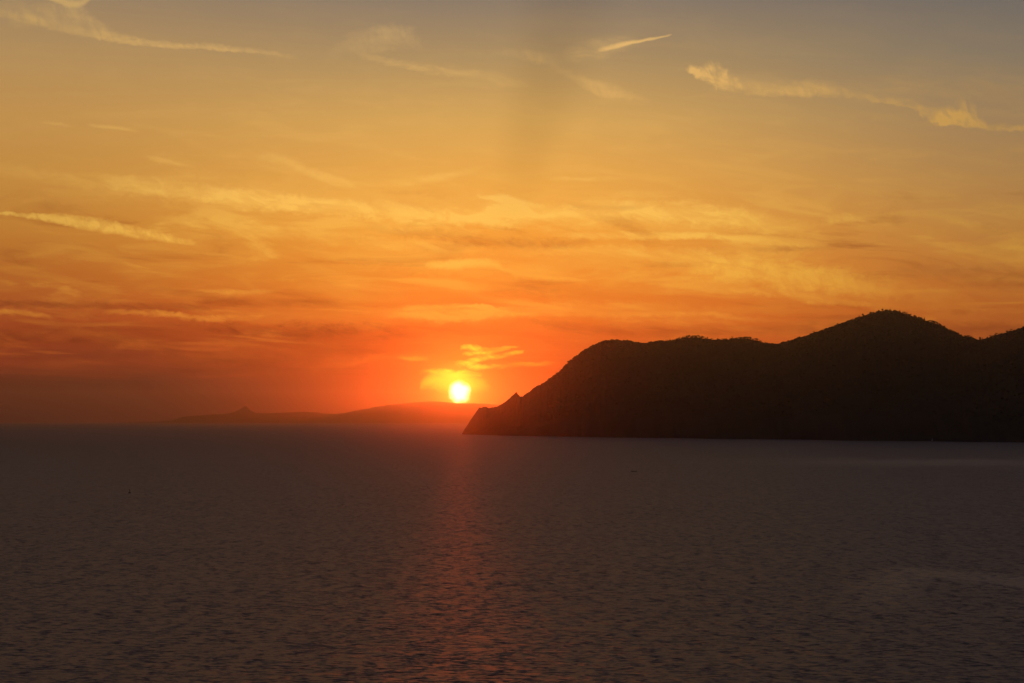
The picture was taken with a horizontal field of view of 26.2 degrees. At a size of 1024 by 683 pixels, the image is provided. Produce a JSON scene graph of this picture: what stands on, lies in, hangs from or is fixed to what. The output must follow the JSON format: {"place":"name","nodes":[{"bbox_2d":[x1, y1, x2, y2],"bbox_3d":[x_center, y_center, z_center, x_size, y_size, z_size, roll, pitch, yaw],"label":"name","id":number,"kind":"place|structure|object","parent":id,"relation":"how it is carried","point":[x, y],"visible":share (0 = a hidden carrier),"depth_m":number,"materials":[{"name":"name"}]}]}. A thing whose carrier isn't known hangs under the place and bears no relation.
{"place":"outdoors","nodes":[
{"label":"outdoors","id":0,"kind":"place"},
{"bbox_2d":[120,401,498,422],"bbox_3d":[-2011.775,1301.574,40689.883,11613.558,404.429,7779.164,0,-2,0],"label":"distant hills","id":1,"kind":"structure","parent":0,"point":[431,412],"depth_m":38952.21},
{"bbox_2d":[0,422,1023,682],"bbox_3d":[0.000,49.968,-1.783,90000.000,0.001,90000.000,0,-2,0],"label":"sea","id":2,"kind":"structure","parent":0,"point":[326,554],"depth_m":800.51,"materials":[{"name":"black liquid"}]},
{"bbox_2d":[0,0,1023,422],"label":"sky","id":3,"kind":"structure","parent":0,"point":[208,207],"materials":[{"name":"orange"}]},
{"bbox_2d":[462,313,1023,441],"bbox_3d":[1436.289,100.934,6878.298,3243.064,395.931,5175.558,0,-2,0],"label":"headland","id":4,"kind":"structure","parent":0,"point":[515,414],"depth_m":6050.67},
{"bbox_2d":[547,311,1023,420],"bbox_3d":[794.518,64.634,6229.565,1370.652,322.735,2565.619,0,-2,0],"label":"scrub","id":5,"kind":"object","parent":4,"relation":"on","point":[965,338],"visible":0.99,"depth_m":6307.70,"materials":[{"name":"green plant"}]}
]}

